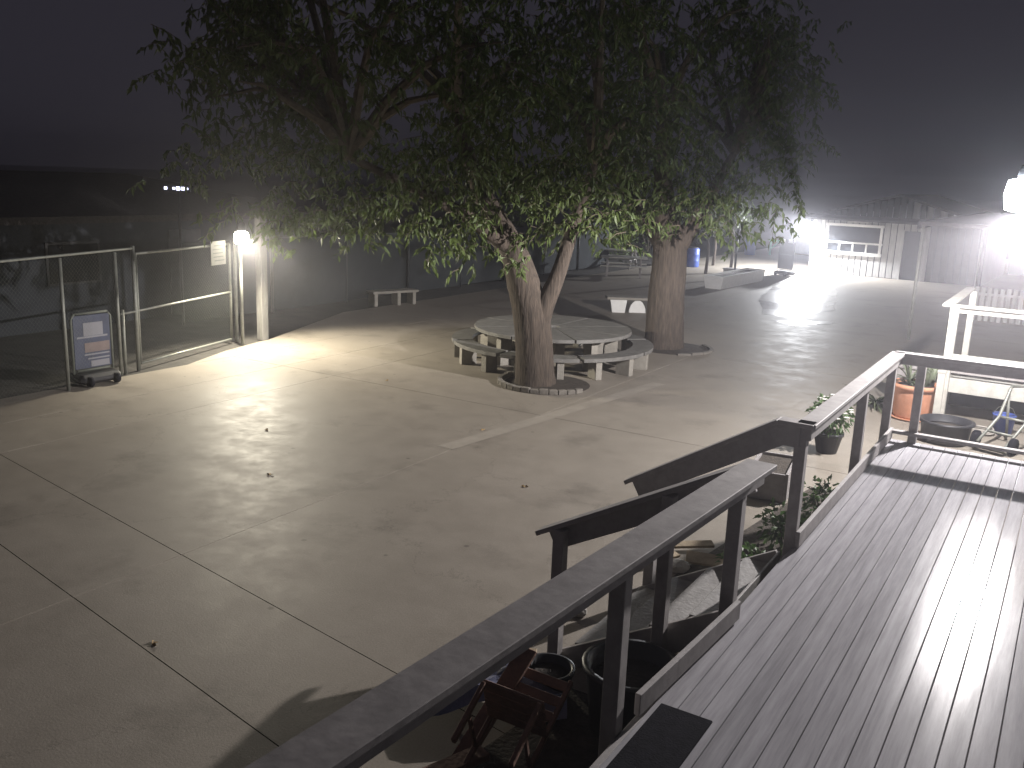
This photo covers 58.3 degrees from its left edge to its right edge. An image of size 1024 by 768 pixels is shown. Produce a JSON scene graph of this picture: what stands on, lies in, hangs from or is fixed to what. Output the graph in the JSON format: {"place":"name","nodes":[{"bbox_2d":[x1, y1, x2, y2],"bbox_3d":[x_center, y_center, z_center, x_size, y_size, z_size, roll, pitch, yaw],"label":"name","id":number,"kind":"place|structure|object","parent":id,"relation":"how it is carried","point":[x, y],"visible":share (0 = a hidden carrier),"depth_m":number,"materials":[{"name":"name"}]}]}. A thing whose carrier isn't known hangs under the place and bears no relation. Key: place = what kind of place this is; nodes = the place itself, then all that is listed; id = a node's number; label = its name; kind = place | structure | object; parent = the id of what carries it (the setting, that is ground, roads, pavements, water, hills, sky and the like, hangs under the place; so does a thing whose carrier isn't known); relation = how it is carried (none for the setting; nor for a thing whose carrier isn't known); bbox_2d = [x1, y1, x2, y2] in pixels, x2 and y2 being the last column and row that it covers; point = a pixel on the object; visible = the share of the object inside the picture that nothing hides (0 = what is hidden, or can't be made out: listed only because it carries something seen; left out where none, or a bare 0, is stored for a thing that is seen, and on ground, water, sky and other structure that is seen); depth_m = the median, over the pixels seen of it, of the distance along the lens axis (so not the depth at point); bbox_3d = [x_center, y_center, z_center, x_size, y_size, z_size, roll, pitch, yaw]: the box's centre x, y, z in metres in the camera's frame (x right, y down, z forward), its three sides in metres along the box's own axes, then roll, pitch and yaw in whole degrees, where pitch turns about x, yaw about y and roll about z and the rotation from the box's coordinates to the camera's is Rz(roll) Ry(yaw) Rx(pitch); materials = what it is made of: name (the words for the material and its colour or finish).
{"place":"outdoors","nodes":[
{"label":"outdoors","id":0,"kind":"place"},
{"bbox_2d":[0,170,320,336],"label":"building","id":1,"kind":"structure","parent":0,"point":[43,213],"depth_m":21.07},
{"bbox_2d":[44,240,101,286],"bbox_3d":[-9.710,-2.681,20.318,0.071,0.950,1.300,10,15,31],"label":"window","id":2,"kind":"structure","parent":1,"relation":"in","point":[50,248],"depth_m":20.29,"materials":[{"name":"glass"}]},
{"bbox_2d":[168,229,200,315],"bbox_3d":[-8.141,-2.797,22.904,0.060,2.100,0.950,10,15,31],"label":"door","id":3,"kind":"structure","parent":1,"relation":"in","point":[188,235],"depth_m":22.65,"materials":[{"name":"metal"}]},
{"bbox_2d":[0,165,1023,767],"bbox_3d":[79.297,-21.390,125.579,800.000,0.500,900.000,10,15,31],"label":"ground","id":4,"kind":"structure","parent":0,"point":[366,535],"depth_m":11.41,"materials":[{"name":"concrete"}]},
{"bbox_2d":[0,247,135,404],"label":"chain link fence","id":5,"kind":"object","parent":4,"relation":"on","point":[64,315],"visible":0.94,"depth_m":14.90,"materials":[{"name":"metal"}]},
{"bbox_2d":[120,238,238,370],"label":"chain link gate","id":6,"kind":"structure","parent":5,"relation":"attached to","point":[136,311],"depth_m":17.54,"materials":[{"name":"metal"}]},
{"bbox_2d":[210,240,225,265],"bbox_3d":[-5.955,-2.657,18.592,0.019,0.480,0.520,6,13,15],"label":"notice sign","id":7,"kind":"object","parent":6,"relation":"attached to","point":[218,252],"visible":1,"depth_m":18.57,"materials":[{"name":"paper"}]},
{"bbox_2d":[69,310,120,386],"bbox_3d":[-7.040,-0.615,15.450,0.595,1.215,0.764,10,15,31],"label":"poster stand","id":8,"kind":"object","parent":4,"relation":"on","point":[101,354],"visible":0.96,"depth_m":15.43,"materials":[{"name":"printed plastic"},{"name":"black plastic"},{"name":"rubber"}]},
{"bbox_2d":[163,185,190,240],"bbox_3d":[-7.836,-3.067,21.672,0.620,3.195,0.180,2,13,0],"label":"strip light","id":9,"kind":"object","parent":4,"relation":"on","point":[178,189],"visible":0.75,"depth_m":21.29,"materials":[{"name":"metal"}]},
{"bbox_2d":[237,217,244,345],"bbox_3d":[-5.629,-2.119,19.059,0.086,2.670,0.090,10,15,31],"label":"lamp post","id":10,"kind":"object","parent":4,"relation":"on","point":[241,294],"visible":0.66,"depth_m":19.08,"materials":[{"name":"metal"}]},
{"bbox_2d":[234,220,248,244],"bbox_3d":[-5.513,-3.085,18.645,0.329,0.484,0.300,10,15,31],"label":"gate lamp","id":11,"kind":"object","parent":10,"relation":"attached to","point":[241,236],"visible":0.98,"depth_m":18.55,"materials":[{"name":"metal"}]},
{"bbox_2d":[254,213,268,340],"bbox_3d":[-5.393,-2.307,19.748,0.220,2.750,0.220,10,15,31],"label":"square post","id":12,"kind":"object","parent":4,"relation":"on","point":[261,290],"visible":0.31,"depth_m":19.72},
{"bbox_2d":[314,209,376,236],"bbox_3d":[-5.235,-4.185,28.926,3.254,2.599,3.152,5,13,10],"label":"dark shrub","id":13,"kind":"object","parent":4,"relation":"on","point":[323,233],"visible":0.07,"depth_m":28.64,"materials":[{"name":"green plant"}]},
{"bbox_2d":[366,288,418,306],"bbox_3d":[-3.388,-2.458,26.019,1.487,0.419,0.420,-8,16,-38],"label":"concrete bench","id":14,"kind":"object","parent":4,"relation":"on","point":[396,296],"visible":1,"depth_m":25.96,"materials":[{"name":"grey concrete"}]},
{"bbox_2d":[179,223,609,325],"bbox_3d":[-1.742,-4.228,30.524,0.090,2.000,22.390,10,15,31],"label":"screen fence","id":15,"kind":"object","parent":4,"relation":"on","point":[310,272],"visible":0.52,"depth_m":25.52,"materials":[{"name":"fabric"}]},
{"bbox_2d":[452,328,483,356],"bbox_3d":[-0.961,-0.849,19.332,0.532,0.424,1.510,4,13,9],"label":"curved bench","id":16,"kind":"object","parent":4,"relation":"on","point":[468,334],"visible":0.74,"depth_m":19.13,"materials":[{"name":"concrete"}]},
{"bbox_2d":[435,214,503,280],"bbox_3d":[-1.800,-5.066,33.787,3.565,2.503,3.371,10,15,31],"label":"dark shrub","id":17,"kind":"object","parent":4,"relation":"on","point":[457,227],"visible":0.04,"depth_m":33.45,"materials":[{"name":"green plant"}]},
{"bbox_2d":[471,327,487,345],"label":"curved bench","id":18,"kind":"object","parent":4,"relation":"on","point":[483,339],"visible":0.06,"depth_m":20.27,"materials":[{"name":"concrete"}]},
{"bbox_2d":[453,340,507,371],"bbox_3d":[-0.649,-0.537,18.016,0.532,0.424,1.510,-7,16,-35],"label":"curved bench","id":19,"kind":"object","parent":4,"relation":"on","point":[470,350],"visible":0.98,"depth_m":17.79,"materials":[{"name":"concrete"}]},
{"bbox_2d":[452,649,536,754],"bbox_3d":[-0.109,2.127,6.117,0.140,0.518,0.715,12,16,36],"label":"leaning board","id":20,"kind":"object","parent":4,"relation":"on","point":[514,672],"visible":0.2,"depth_m":6.18,"materials":[{"name":"red wood"}]},
{"bbox_2d":[434,663,566,719],"bbox_3d":[-0.111,2.112,6.512,1.000,0.248,0.560,3,13,1],"label":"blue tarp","id":21,"kind":"object","parent":4,"relation":"on","point":[465,699],"visible":0.13,"depth_m":6.32,"materials":[{"name":"blue plastic"}]},
{"bbox_2d":[501,202,543,226],"bbox_3d":[0.060,-6.245,38.431,3.953,2.890,4.030,10,15,31],"label":"dark shrub","id":22,"kind":"object","parent":4,"relation":"on","point":[517,222],"visible":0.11,"depth_m":38.20,"materials":[{"name":"green plant"}]},
{"bbox_2d":[473,688,598,767],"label":"garden bed","id":23,"kind":"object","parent":4,"relation":"on","point":[572,741],"visible":0.4,"depth_m":6.10,"materials":[{"name":"soil"}]},
{"bbox_2d":[451,668,572,767],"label":"wooden chair","id":24,"kind":"object","parent":23,"relation":"on","point":[521,705],"visible":0.96,"depth_m":5.79,"materials":[{"name":"red wood"}]},
{"bbox_2d":[582,639,675,737],"bbox_3d":[0.813,2.143,6.291,0.691,0.500,0.687,10,15,31],"label":"black tub","id":25,"kind":"object","parent":23,"relation":"on","point":[647,661],"visible":0.39,"depth_m":6.32,"materials":[{"name":"plastic"}]},
{"bbox_2d":[500,351,579,379],"bbox_3d":[0.527,-0.331,17.308,1.510,0.424,0.532,4,13,9],"label":"curved bench","id":26,"kind":"object","parent":4,"relation":"on","point":[560,360],"visible":0.56,"depth_m":17.12,"materials":[{"name":"concrete"}]},
{"bbox_2d":[497,371,589,394],"bbox_3d":[0.597,-0.043,16.806,1.783,0.102,1.709,10,15,31],"label":"tree kerb","id":27,"kind":"object","parent":4,"relation":"on","point":[567,385],"visible":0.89,"depth_m":16.44,"materials":[{"name":"brick"}]},
{"bbox_2d":[126,0,745,386],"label":"shade tree","id":28,"kind":"object","parent":27,"relation":"in","point":[317,86],"visible":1,"depth_m":14.52,"materials":[{"name":"green plant"}]},
{"bbox_2d":[438,382,664,448],"bbox_3d":[0.917,0.432,14.960,0.258,0.001,5.967,12,16,37],"label":"concrete patch","id":29,"kind":"object","parent":4,"relation":"on","point":[517,425],"visible":1,"depth_m":14.45,"materials":[{"name":"grey concrete"}]},
{"bbox_2d":[529,653,574,697],"bbox_3d":[0.257,2.164,6.649,0.389,0.260,0.387,10,15,31],"label":"black tub","id":30,"kind":"object","parent":4,"relation":"on","point":[559,666],"visible":0.51,"depth_m":6.72,"materials":[{"name":"plastic"}]},
{"bbox_2d":[474,315,631,370],"bbox_3d":[0.832,-0.851,19.025,3.239,0.699,3.239,10,15,31],"label":"round table","id":31,"kind":"object","parent":4,"relation":"on","point":[592,335],"visible":0.68,"depth_m":18.60,"materials":[{"name":"concrete"}]},
{"bbox_2d":[575,608,586,616],"bbox_3d":[0.565,1.970,7.978,0.184,0.100,0.150,6,13,18],"label":"stone","id":32,"kind":"object","parent":4,"relation":"on","point":[583,613],"visible":0.29,"depth_m":7.91,"materials":[{"name":"grey stone"}]},
{"bbox_2d":[577,212,635,262],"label":"dark shrub","id":33,"kind":"object","parent":4,"relation":"on","point":[612,231],"visible":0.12,"depth_m":42.45,"materials":[{"name":"green plant"}]},
{"bbox_2d":[577,350,643,379],"bbox_3d":[1.879,-0.350,17.624,1.510,0.424,0.532,-7,16,-35],"label":"curved bench","id":34,"kind":"object","parent":4,"relation":"on","point":[624,359],"visible":0.98,"depth_m":17.47,"materials":[{"name":"concrete"}]},
{"bbox_2d":[599,248,641,268],"bbox_3d":[4.632,-5.457,39.849,1.800,0.771,1.660,7,14,21],"label":"picnic table","id":35,"kind":"object","parent":4,"relation":"on","point":[614,249],"visible":0.39,"depth_m":39.49,"materials":[{"name":"paint"}]},
{"bbox_2d":[600,255,647,278],"bbox_3d":[4.409,-4.634,36.188,1.800,0.771,1.660,4,13,6],"label":"picnic table","id":36,"kind":"object","parent":4,"relation":"on","point":[640,264],"visible":0.99,"depth_m":35.79,"materials":[{"name":"paint"}]},
{"bbox_2d":[603,334,645,350],"bbox_3d":[2.302,-0.895,20.095,0.532,0.424,1.510,-7,16,-35],"label":"curved bench","id":37,"kind":"object","parent":4,"relation":"on","point":[625,344],"visible":0.22,"depth_m":19.69,"materials":[{"name":"concrete"}]},
{"bbox_2d":[605,295,647,312],"bbox_3d":[3.299,-2.294,26.393,1.193,0.440,0.500,2,13,-1],"label":"concrete bench","id":38,"kind":"object","parent":4,"relation":"on","point":[618,303],"visible":0.91,"depth_m":26.23,"materials":[{"name":"white paint"}]},
{"bbox_2d":[612,196,652,253],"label":"dark shrub","id":39,"kind":"object","parent":4,"relation":"on","point":[647,246],"visible":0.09,"depth_m":49.13,"materials":[{"name":"green plant"}]},
{"bbox_2d":[626,340,653,370],"bbox_3d":[2.614,-0.584,18.778,0.532,0.424,1.510,4,13,9],"label":"curved bench","id":40,"kind":"object","parent":4,"relation":"on","point":[645,347],"visible":0.85,"depth_m":18.38,"materials":[{"name":"concrete"}]},
{"bbox_2d":[631,209,701,245],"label":"dark shrub","id":41,"kind":"object","parent":4,"relation":"on","point":[649,240],"visible":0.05,"depth_m":54.34,"materials":[{"name":"green plant"}]},
{"bbox_2d":[562,550,780,668],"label":"deck stairs","id":42,"kind":"structure","parent":4,"relation":"on","point":[694,604],"depth_m":7.16,"materials":[{"name":"paint"}]},
{"bbox_2d":[535,464,757,654],"bbox_3d":[0.892,1.351,6.652,1.625,1.891,0.154,10,15,31],"label":"stair handrail","id":43,"kind":"object","parent":42,"relation":"attached to","point":[633,512],"visible":0.66,"depth_m":6.59,"materials":[{"name":"paint"}]},
{"bbox_2d":[673,551,679,558],"bbox_3d":[1.431,1.732,9.062,0.550,0.031,0.090,-6,23,-33],"label":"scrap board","id":44,"kind":"object","parent":4,"relation":"on","point":[676,555],"visible":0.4,"depth_m":9.16,"materials":[{"name":"brown wood"}]},
{"bbox_2d":[672,559,689,572],"bbox_3d":[1.605,1.774,8.966,0.279,0.142,0.227,6,13,17],"label":"stone","id":45,"kind":"object","parent":4,"relation":"on","point":[681,566],"visible":0.6,"depth_m":8.87,"materials":[{"name":"grey stone"}]},
{"bbox_2d":[652,343,713,355],"bbox_3d":[3.694,-0.841,20.932,1.789,0.064,1.680,10,15,31],"label":"tree kerb","id":46,"kind":"object","parent":4,"relation":"on","point":[691,350],"visible":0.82,"depth_m":20.52,"materials":[{"name":"concrete"}]},
{"bbox_2d":[500,0,851,349],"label":"shade tree","id":47,"kind":"object","parent":46,"relation":"on","point":[664,328],"visible":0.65,"depth_m":19.33,"materials":[{"name":"green plant"}]},
{"bbox_2d":[687,247,699,266],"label":"plastic barrel","id":48,"kind":"object","parent":4,"relation":"on","point":[693,254],"visible":0.84,"depth_m":41.05,"materials":[{"name":"blue plastic"}]},
{"bbox_2d":[674,540,714,548],"bbox_3d":[1.832,1.653,9.452,0.500,0.031,0.100,0,27,-8],"label":"scrap board","id":49,"kind":"object","parent":4,"relation":"on","point":[697,544],"visible":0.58,"depth_m":9.44,"materials":[{"name":"brown wood"}]},
{"bbox_2d":[699,205,725,273],"bbox_3d":[8.205,-6.131,38.026,1.699,3.147,1.587,10,15,31],"label":"young tree","id":50,"kind":"object","parent":4,"relation":"on","point":[708,253],"visible":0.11,"depth_m":38.13,"materials":[{"name":"green plant"}]},
{"bbox_2d":[701,205,734,265],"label":"young tree","id":51,"kind":"object","parent":4,"relation":"on","point":[714,254],"visible":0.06,"depth_m":42.29,"materials":[{"name":"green plant"}]},
{"bbox_2d":[624,416,816,585],"bbox_3d":[1.681,1.119,7.797,1.567,1.895,0.154,10,15,31],"label":"stair handrail","id":52,"kind":"object","parent":4,"relation":"on","point":[769,435],"visible":0.87,"depth_m":7.60,"materials":[{"name":"paint"}]},
{"bbox_2d":[632,219,810,245],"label":"wire fence","id":53,"kind":"object","parent":4,"relation":"on","point":[744,230],"visible":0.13,"depth_m":55.05,"materials":[{"name":"metal"}]},
{"bbox_2d":[723,267,739,271],"bbox_3d":[8.904,-4.525,37.316,0.560,0.378,0.500,10,15,31],"label":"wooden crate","id":54,"kind":"object","parent":4,"relation":"on","point":[727,269],"visible":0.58,"depth_m":37.15,"materials":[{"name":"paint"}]},
{"bbox_2d":[704,268,765,289],"bbox_3d":[8.482,-4.013,34.801,0.760,0.460,4.480,11,15,33],"label":"trough planter","id":55,"kind":"object","parent":4,"relation":"on","point":[729,279],"visible":1,"depth_m":34.07,"materials":[{"name":"white paint"}]},
{"bbox_2d":[734,228,739,269],"bbox_3d":[8.987,-5.228,36.759,0.200,2.000,0.200,10,15,31],"label":"sign post","id":56,"kind":"object","parent":4,"relation":"on","point":[736,250],"visible":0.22,"depth_m":36.72,"materials":[{"name":"metal"}]},
{"bbox_2d":[720,194,755,267],"bbox_3d":[9.373,-6.341,38.682,1.633,3.354,1.649,10,15,31],"label":"young tree","id":57,"kind":"object","parent":4,"relation":"on","point":[734,219],"visible":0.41,"depth_m":38.53,"materials":[{"name":"green plant"}]},
{"bbox_2d":[744,238,755,254],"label":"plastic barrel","id":58,"kind":"object","parent":4,"relation":"on","point":[751,248],"visible":0.65,"depth_m":49.48,"materials":[{"name":"grey plastic"}]},
{"bbox_2d":[672,487,828,577],"bbox_3d":[2.830,1.693,9.817,1.190,0.070,4.050,10,15,31],"label":"garden bed","id":59,"kind":"object","parent":4,"relation":"on","point":[750,534],"visible":0.07,"depth_m":9.79,"materials":[{"name":"green plant"}]},
{"bbox_2d":[685,550,722,566],"bbox_3d":[1.928,1.733,9.046,0.420,0.030,0.160,6,33,16],"label":"scrap board","id":60,"kind":"object","parent":59,"relation":"on","point":[701,558],"visible":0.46,"depth_m":9.04,"materials":[{"name":"brown wood"}]},
{"bbox_2d":[715,540,765,562],"bbox_3d":[2.202,1.727,8.586,0.660,0.553,0.615,10,15,31],"label":"leafy plant","id":61,"kind":"object","parent":59,"relation":"on","point":[748,546],"visible":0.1,"depth_m":8.62,"materials":[{"name":"green plant"}]},
{"bbox_2d":[753,497,809,555],"bbox_3d":[2.803,1.495,9.450,0.666,0.633,0.647,10,15,31],"label":"leafy plant","id":62,"kind":"object","parent":59,"relation":"on","point":[777,532],"visible":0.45,"depth_m":9.42,"materials":[{"name":"green plant"}]},
{"bbox_2d":[801,474,839,518],"bbox_3d":[3.509,1.340,10.315,0.660,0.641,0.664,10,15,31],"label":"leafy plant","id":63,"kind":"object","parent":59,"relation":"on","point":[814,499],"visible":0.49,"depth_m":10.29,"materials":[{"name":"green plant"}]},
{"bbox_2d":[747,451,792,502],"bbox_3d":[3.236,1.139,11.400,0.475,0.360,0.915,8,14,23],"label":"planter box","id":64,"kind":"object","parent":4,"relation":"on","point":[776,485],"visible":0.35,"depth_m":11.02,"materials":[{"name":"paint"}]},
{"bbox_2d":[769,240,779,254],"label":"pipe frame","id":65,"kind":"object","parent":4,"relation":"on","point":[770,246],"visible":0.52,"depth_m":50.15,"materials":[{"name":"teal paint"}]},
{"bbox_2d":[774,239,795,275],"bbox_3d":[11.555,-5.345,38.777,0.595,1.515,0.824,-6,15,-33],"label":"poster stand","id":66,"kind":"object","parent":4,"relation":"on","point":[786,255],"visible":0.87,"depth_m":38.73,"materials":[{"name":"white plastic"}]},
{"bbox_2d":[759,277,837,316],"bbox_3d":[10.352,-3.275,32.893,2.513,0.001,13.694,6,13,18],"label":"wet patch","id":67,"kind":"object","parent":4,"relation":"on","point":[796,297],"visible":1,"depth_m":31.28,"materials":[{"name":"liquid"}]},
{"bbox_2d":[792,230,811,254],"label":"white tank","id":68,"kind":"object","parent":4,"relation":"on","point":[803,245],"visible":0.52,"depth_m":51.17,"materials":[{"name":"paint"}]},
{"bbox_2d":[776,320,833,324],"bbox_3d":[8.294,-1.726,25.721,1.959,0.001,0.820,-2,13,-18],"label":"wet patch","id":69,"kind":"object","parent":4,"relation":"on","point":[795,322],"visible":1,"depth_m":25.71,"materials":[{"name":"liquid"}]},
{"bbox_2d":[589,439,1023,767],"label":"wooden deck","id":70,"kind":"structure","parent":4,"relation":"on","point":[817,652],"depth_m":5.95,"materials":[{"name":"paint"}]},
{"bbox_2d":[245,459,776,767],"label":"deck railing","id":71,"kind":"object","parent":70,"relation":"attached to","point":[363,729],"visible":0.91,"depth_m":4.10,"materials":[{"name":"paint"}]},
{"bbox_2d":[606,703,711,767],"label":"door mat","id":72,"kind":"object","parent":70,"relation":"on","point":[666,736],"depth_m":4.77,"materials":[{"name":"rubber"}]},
{"bbox_2d":[782,351,904,556],"bbox_3d":[3.352,0.601,9.010,0.157,1.295,4.070,10,15,31],"label":"deck railing","id":73,"kind":"object","parent":70,"relation":"attached to","point":[828,412],"visible":0.77,"depth_m":8.35,"materials":[{"name":"paint"}]},
{"bbox_2d":[892,351,1023,454],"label":"deck railing","id":74,"kind":"object","parent":70,"relation":"attached to","point":[922,362],"visible":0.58,"depth_m":10.31,"materials":[{"name":"paint"}]},
{"bbox_2d":[804,393,854,454],"bbox_3d":[4.535,0.546,13.105,0.660,0.878,0.645,-3,14,-23],"label":"leafy plant","id":75,"kind":"object","parent":4,"relation":"on","point":[828,439],"visible":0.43,"depth_m":13.02,"materials":[{"name":"green plant"}]},
{"bbox_2d":[845,384,883,413],"bbox_3d":[6.337,0.300,16.041,1.168,0.436,1.147,10,15,31],"label":"aloe plant","id":76,"kind":"object","parent":4,"relation":"on","point":[874,402],"visible":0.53,"depth_m":15.99,"materials":[{"name":"green plant"}]},
{"bbox_2d":[805,194,1009,286],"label":"shed","id":77,"kind":"structure","parent":4,"relation":"on","point":[848,240],"depth_m":39.09,"materials":[{"name":"paint"}]},
{"bbox_2d":[823,222,884,256],"bbox_3d":[14.867,-6.289,39.946,2.440,1.330,0.116,11,15,33],"label":"window","id":78,"kind":"structure","parent":77,"relation":"in","point":[840,238],"depth_m":39.95,"materials":[{"name":"white paint"}]},
{"bbox_2d":[899,232,924,280],"bbox_3d":[16.898,-5.400,38.774,0.770,2.020,0.050,11,15,33],"label":"door","id":79,"kind":"structure","parent":77,"relation":"in","point":[909,254],"depth_m":38.79,"materials":[{"name":"white wood"}]},
{"bbox_2d":[881,350,937,422],"bbox_3d":[6.622,0.036,15.263,1.022,1.076,0.937,10,15,31],"label":"terracotta pot","id":80,"kind":"object","parent":4,"relation":"on","point":[903,397],"visible":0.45,"depth_m":15.07,"materials":[{"name":"ceramic"}]},
{"bbox_2d":[932,370,946,413],"bbox_3d":[6.875,0.232,14.792,0.130,0.920,0.080,10,15,31],"label":"timber stake","id":81,"kind":"object","parent":4,"relation":"on","point":[939,392],"visible":0.79,"depth_m":14.74,"materials":[{"name":"paint"}]},
{"bbox_2d":[920,413,975,446],"bbox_3d":[6.582,0.711,13.933,0.800,0.345,0.796,10,15,31],"label":"black tub","id":82,"kind":"object","parent":4,"relation":"on","point":[951,426],"visible":0.94,"depth_m":13.74,"materials":[{"name":"plastic"}]},
{"bbox_2d":[907,212,1023,339],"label":"covered walkway","id":83,"kind":"structure","parent":4,"relation":"on","point":[983,221],"depth_m":23.32,"materials":[{"name":"white metal"}]},
{"bbox_2d":[940,287,1023,414],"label":"side landing","id":84,"kind":"object","parent":4,"relation":"on","point":[986,392],"visible":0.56,"depth_m":14.98,"materials":[{"name":"paint"}]},
{"bbox_2d":[971,425,995,434],"bbox_3d":[7.440,0.728,14.536,0.419,0.102,0.415,10,15,31],"label":"stone","id":85,"kind":"object","parent":4,"relation":"on","point":[980,428],"visible":0.45,"depth_m":14.50,"materials":[{"name":"stone"}]},
{"bbox_2d":[969,384,1023,456],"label":"hand truck","id":86,"kind":"object","parent":4,"relation":"on","point":[979,435],"visible":0.77,"depth_m":13.69,"materials":[{"name":"metal"}]},
{"bbox_2d":[974,287,1023,324],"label":"picket fence","id":87,"kind":"object","parent":4,"relation":"on","point":[1001,295],"visible":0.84,"depth_m":27.03,"materials":[{"name":"paint"}]},
{"bbox_2d":[992,405,1016,435],"bbox_3d":[7.786,0.563,14.519,0.350,0.465,0.350,10,15,31],"label":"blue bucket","id":88,"kind":"object","parent":4,"relation":"on","point":[999,425],"visible":0.75,"depth_m":14.44,"materials":[{"name":"plastic"}]},
{"bbox_2d":[1001,211,1023,274],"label":"building","id":89,"kind":"structure","parent":4,"relation":"on","point":[1016,263],"depth_m":43.56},
{"bbox_3d":[6.900,-0.718,11.457,0.136,4.250,0.140,10,15,31],"label":"lamp pole","id":90,"kind":"object","parent":4,"relation":"on","visible":0},
{"bbox_2d":[1004,165,1023,212],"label":"yard lamp","id":91,"kind":"object","parent":90,"relation":"attached to","point":[1014,197],"visible":1,"depth_m":11.35,"materials":[{"name":"metal"}]},
{"bbox_2d":[0,0,1023,200],"label":"sky","id":92,"kind":"structure","parent":0,"point":[931,92],"materials":[{"name":"black"}]},
{"bbox_2d":[897,364,916,378],"bbox_3d":[7.198,-0.088,16.437,0.515,0.840,0.415,10,15,31],"label":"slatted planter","id":93,"kind":"object","parent":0,"point":[900,371],"visible":0.09,"depth_m":16.32,"materials":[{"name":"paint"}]},
{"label":"timber offcut","id":94,"kind":"object","parent":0,"visible":0},
{"bbox_2d":[423,745,489,767],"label":"timber offcut","id":95,"kind":"object","parent":94,"relation":"on","point":[479,757],"visible":0.84,"depth_m":5.77,"materials":[{"name":"red wood"}]}
]}

